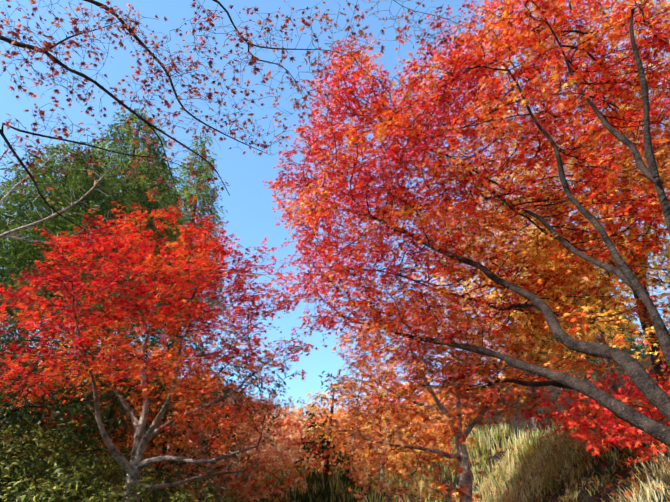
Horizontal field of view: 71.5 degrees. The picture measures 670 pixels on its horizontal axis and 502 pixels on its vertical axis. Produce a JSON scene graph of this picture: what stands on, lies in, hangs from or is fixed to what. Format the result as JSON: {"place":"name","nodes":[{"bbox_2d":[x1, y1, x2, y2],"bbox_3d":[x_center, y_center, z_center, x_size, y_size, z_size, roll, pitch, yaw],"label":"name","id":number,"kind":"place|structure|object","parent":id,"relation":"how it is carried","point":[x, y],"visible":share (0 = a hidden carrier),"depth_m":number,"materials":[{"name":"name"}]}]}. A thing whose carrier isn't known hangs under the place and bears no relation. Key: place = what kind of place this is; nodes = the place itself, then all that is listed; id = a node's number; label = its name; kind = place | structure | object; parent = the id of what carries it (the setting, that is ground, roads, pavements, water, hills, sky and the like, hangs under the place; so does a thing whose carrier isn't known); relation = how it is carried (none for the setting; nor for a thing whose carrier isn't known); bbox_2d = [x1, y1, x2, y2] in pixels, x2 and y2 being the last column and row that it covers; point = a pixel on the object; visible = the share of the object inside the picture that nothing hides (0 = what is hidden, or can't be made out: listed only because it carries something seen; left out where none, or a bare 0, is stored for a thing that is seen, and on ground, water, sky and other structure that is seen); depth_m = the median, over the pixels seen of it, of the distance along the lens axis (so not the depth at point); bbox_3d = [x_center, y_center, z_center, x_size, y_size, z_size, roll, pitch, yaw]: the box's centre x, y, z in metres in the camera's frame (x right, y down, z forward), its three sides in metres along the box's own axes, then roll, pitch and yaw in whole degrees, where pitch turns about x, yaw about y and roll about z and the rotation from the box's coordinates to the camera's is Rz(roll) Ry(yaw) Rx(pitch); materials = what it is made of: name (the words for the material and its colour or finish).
{"place":"outdoors","nodes":[
{"label":"outdoors","id":0,"kind":"place"},
{"bbox_2d":[0,355,669,501],"bbox_3d":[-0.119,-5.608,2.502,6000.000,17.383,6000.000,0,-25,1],"label":"ground","id":1,"kind":"structure","parent":0,"point":[623,474],"depth_m":12.79,"materials":[{"name":"plant"}]},
{"bbox_2d":[0,135,125,243],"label":"bare tree","id":2,"kind":"object","parent":1,"relation":"on","point":[7,234],"visible":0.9,"depth_m":10.09,"materials":[{"name":"grey plant"}]},
{"bbox_2d":[0,428,127,499],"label":"shrub","id":3,"kind":"object","parent":1,"relation":"on","point":[103,462],"visible":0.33,"depth_m":7.44,"materials":[{"name":"green plant"}]},
{"bbox_2d":[0,468,146,501],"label":"shrub","id":4,"kind":"object","parent":1,"relation":"on","point":[41,493],"visible":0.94,"depth_m":5.09,"materials":[{"name":"green plant"}]},
{"bbox_2d":[0,320,152,468],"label":"evergreen oak","id":5,"kind":"object","parent":1,"relation":"on","point":[26,404],"visible":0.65,"depth_m":7.17,"materials":[{"name":"green plant"}]},
{"bbox_2d":[0,133,153,361],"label":"cedar tree","id":6,"kind":"object","parent":1,"relation":"on","point":[15,251],"visible":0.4,"depth_m":25.18,"materials":[{"name":"green plant"}]},
{"bbox_2d":[0,447,153,501],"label":"shrub","id":7,"kind":"object","parent":1,"relation":"on","point":[77,475],"visible":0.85,"depth_m":5.94,"materials":[{"name":"green plant"}]},
{"bbox_2d":[0,282,186,470],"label":"evergreen oak","id":8,"kind":"object","parent":1,"relation":"on","point":[72,398],"visible":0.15,"depth_m":9.38,"materials":[{"name":"green plant"}]},
{"bbox_2d":[0,104,196,360],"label":"cedar tree","id":9,"kind":"object","parent":1,"relation":"on","point":[125,196],"visible":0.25,"depth_m":32.83,"materials":[{"name":"green plant"}]},
{"bbox_2d":[0,263,216,490],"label":"evergreen oak","id":10,"kind":"object","parent":1,"relation":"on","point":[102,311],"visible":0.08,"depth_m":12.44,"materials":[{"name":"green plant"}]},
{"bbox_2d":[0,322,231,498],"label":"maple tree","id":11,"kind":"object","parent":1,"relation":"on","point":[135,397],"visible":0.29,"depth_m":9.74,"materials":[{"name":"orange plant"}]},
{"bbox_2d":[54,155,182,389],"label":"cedar tree","id":12,"kind":"object","parent":1,"relation":"on","point":[153,215],"depth_m":46.20,"materials":[{"name":"green plant"}]},
{"bbox_2d":[58,450,186,501],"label":"shrub","id":13,"kind":"object","parent":1,"relation":"on","point":[160,490],"visible":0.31,"depth_m":8.15,"materials":[{"name":"green plant"}]},
{"bbox_2d":[0,195,324,501],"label":"red maple tree","id":14,"kind":"object","parent":1,"relation":"on","point":[136,463],"visible":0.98,"depth_m":6.70,"materials":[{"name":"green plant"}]},
{"bbox_2d":[51,297,292,501],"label":"maple tree","id":15,"kind":"object","parent":1,"relation":"on","point":[205,442],"visible":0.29,"depth_m":11.96,"materials":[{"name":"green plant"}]},
{"bbox_2d":[120,471,233,501],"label":"shrub","id":16,"kind":"object","parent":1,"relation":"on","point":[166,497],"visible":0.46,"depth_m":8.92,"materials":[{"name":"green plant"}]},
{"bbox_2d":[131,131,234,417],"bbox_3d":[-12.083,0.441,38.163,8.927,25.860,8.224,0,-25,1],"label":"cedar tree","id":17,"kind":"object","parent":1,"relation":"on","point":[203,197],"visible":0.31,"depth_m":39.66,"materials":[{"name":"green plant"}]},
{"bbox_2d":[0,393,369,501],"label":"slope grass","id":18,"kind":"structure","parent":1,"relation":"on","point":[324,494],"depth_m":14.02,"materials":[{"name":"green plant"}]},
{"bbox_2d":[122,481,250,501],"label":"shrub","id":19,"kind":"object","parent":1,"relation":"on","point":[206,500],"visible":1,"depth_m":6.28,"materials":[{"name":"green plant"}]},
{"bbox_2d":[122,378,263,451],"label":"maple tree","id":20,"kind":"object","parent":1,"relation":"on","point":[252,394],"visible":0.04,"depth_m":26.57,"materials":[{"name":"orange plant"}]},
{"bbox_2d":[122,398,314,501],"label":"shrub","id":21,"kind":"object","parent":1,"relation":"on","point":[223,483],"depth_m":11.13,"materials":[{"name":"orange plant"}]},
{"bbox_2d":[189,485,247,501],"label":"shrub","id":22,"kind":"object","parent":1,"relation":"on","point":[219,495],"visible":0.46,"depth_m":9.25,"materials":[{"name":"green plant"}]},
{"bbox_2d":[173,381,264,429],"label":"maple tree","id":23,"kind":"object","parent":1,"relation":"on","point":[229,398],"visible":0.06,"depth_m":38.42,"materials":[{"name":"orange plant"}]},
{"bbox_2d":[154,399,325,470],"bbox_3d":[-4.908,9.583,23.715,9.222,3.666,9.072,16,-29,-30],"label":"maple tree","id":24,"kind":"object","parent":1,"relation":"on","point":[190,441],"visible":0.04,"depth_m":23.11,"materials":[{"name":"orange plant"}]},
{"bbox_2d":[0,0,495,229],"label":"maple tree","id":25,"kind":"object","parent":1,"relation":"on","point":[48,46],"visible":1,"depth_m":5.53,"materials":[{"name":"red plant"}]},
{"bbox_2d":[201,391,322,456],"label":"tree","id":26,"kind":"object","parent":1,"relation":"on","point":[285,406],"depth_m":27.20,"materials":[{"name":"orange plant"}]},
{"bbox_2d":[204,402,380,477],"bbox_3d":[-1.503,7.287,17.402,6.716,2.717,6.621,0,-25,1],"label":"tree","id":27,"kind":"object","parent":1,"relation":"on","point":[305,420],"depth_m":16.59,"materials":[{"name":"orange plant"}]},
{"bbox_2d":[289,371,360,485],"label":"pine tree","id":28,"kind":"object","parent":1,"relation":"on","point":[321,452],"visible":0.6,"depth_m":15.06,"materials":[{"name":"green plant"}]},
{"bbox_2d":[330,401,372,423],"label":"maple tree","id":29,"kind":"object","parent":1,"relation":"on","point":[346,409],"visible":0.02,"depth_m":42.59,"materials":[{"name":"orange plant"}]},
{"bbox_2d":[291,402,441,479],"bbox_3d":[1.426,9.155,22.017,7.441,3.692,7.326,0,-25,1],"label":"tree","id":30,"kind":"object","parent":1,"relation":"on","point":[380,444],"depth_m":21.49,"materials":[{"name":"orange plant"}]},
{"bbox_2d":[298,391,451,460],"bbox_3d":[2.217,9.968,26.011,9.568,3.712,9.708,0,-25,1],"label":"maple tree","id":31,"kind":"object","parent":1,"relation":"on","point":[389,428],"visible":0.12,"depth_m":24.94,"materials":[{"name":"orange plant"}]},
{"bbox_2d":[283,374,486,488],"bbox_3d":[1.520,6.099,15.688,6.886,3.754,6.930,0,-25,1],"label":"tree","id":32,"kind":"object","parent":1,"relation":"on","point":[381,474],"depth_m":14.86,"materials":[{"name":"orange plant"}]},
{"bbox_2d":[346,383,465,439],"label":"maple tree","id":33,"kind":"object","parent":1,"relation":"on","point":[407,404],"visible":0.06,"depth_m":33.02,"materials":[{"name":"orange plant"}]},
{"bbox_2d":[367,368,506,432],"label":"maple tree","id":34,"kind":"object","parent":1,"relation":"on","point":[452,407],"visible":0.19,"depth_m":27.23,"materials":[{"name":"orange plant"}]},
{"bbox_2d":[315,279,570,501],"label":"tree","id":35,"kind":"object","parent":1,"relation":"on","point":[464,487],"visible":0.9,"depth_m":7.13,"materials":[{"name":"orange plant"}]},
{"bbox_2d":[262,0,669,446],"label":"maple tree","id":36,"kind":"object","parent":1,"relation":"on","point":[614,122],"visible":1,"depth_m":6.37,"materials":[{"name":"red plant"}]},
{"bbox_2d":[401,202,658,433],"bbox_3d":[5.668,2.021,14.182,7.365,7.610,7.515,0,-25,1],"label":"orange maple tree","id":37,"kind":"object","parent":1,"relation":"on","point":[527,374],"visible":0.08,"depth_m":13.32,"materials":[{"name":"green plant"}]},
{"bbox_2d":[418,0,669,390],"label":"maple tree","id":38,"kind":"object","parent":1,"relation":"on","point":[658,370],"visible":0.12,"depth_m":9.38,"materials":[{"name":"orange plant"}]},
{"bbox_2d":[426,118,669,400],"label":"yellow maple tree","id":39,"kind":"object","parent":1,"relation":"on","point":[610,370],"visible":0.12,"depth_m":11.30,"materials":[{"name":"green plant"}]},
{"bbox_2d":[457,394,669,501],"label":"dry bank grass","id":40,"kind":"structure","parent":1,"relation":"on","point":[649,491],"depth_m":7.51,"materials":[{"name":"plant"}]},
{"bbox_2d":[501,228,649,386],"bbox_3d":[10.861,2.165,22.421,6.528,8.818,6.697,0,-25,1],"label":"maple tree","id":41,"kind":"object","parent":1,"relation":"on","point":[638,347],"visible":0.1,"depth_m":19.99,"materials":[{"name":"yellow plant"}]},
{"bbox_2d":[520,370,669,455],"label":"red shrub","id":42,"kind":"object","parent":1,"relation":"on","point":[575,405],"visible":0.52,"depth_m":5.95,"materials":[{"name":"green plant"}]},
{"bbox_2d":[552,363,669,467],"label":"red shrub","id":43,"kind":"object","parent":1,"relation":"on","point":[630,427],"visible":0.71,"depth_m":4.96,"materials":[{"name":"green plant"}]},
{"bbox_2d":[0,0,669,421],"label":"sky","id":44,"kind":"structure","parent":0,"point":[250,215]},
{"bbox_2d":[215,395,626,501],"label":"grass bank","id":45,"kind":"structure","parent":0,"point":[533,436],"depth_m":13.53,"materials":[{"name":"plant"}]},
{"bbox_2d":[353,418,669,501],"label":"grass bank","id":46,"kind":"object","parent":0,"point":[588,486],"depth_m":6.70,"materials":[{"name":"brown plant"}]},
{"bbox_2d":[0,407,105,501],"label":"shrub","id":47,"kind":"object","parent":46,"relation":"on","point":[34,463],"visible":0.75,"depth_m":6.47,"materials":[{"name":"green plant"}]},
{"bbox_2d":[170,395,333,501],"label":"tree","id":48,"kind":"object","parent":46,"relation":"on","point":[286,482],"depth_m":12.62,"materials":[{"name":"orange plant"}]},
{"bbox_2d":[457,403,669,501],"bbox_3d":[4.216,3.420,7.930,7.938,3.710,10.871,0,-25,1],"label":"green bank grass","id":49,"kind":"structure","parent":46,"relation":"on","point":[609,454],"depth_m":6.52,"materials":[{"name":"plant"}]},
{"bbox_2d":[457,386,669,501],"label":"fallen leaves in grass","id":50,"kind":"object","parent":46,"relation":"on","point":[627,493],"visible":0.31,"depth_m":7.39,"materials":[{"name":"brown plant"}]}
]}

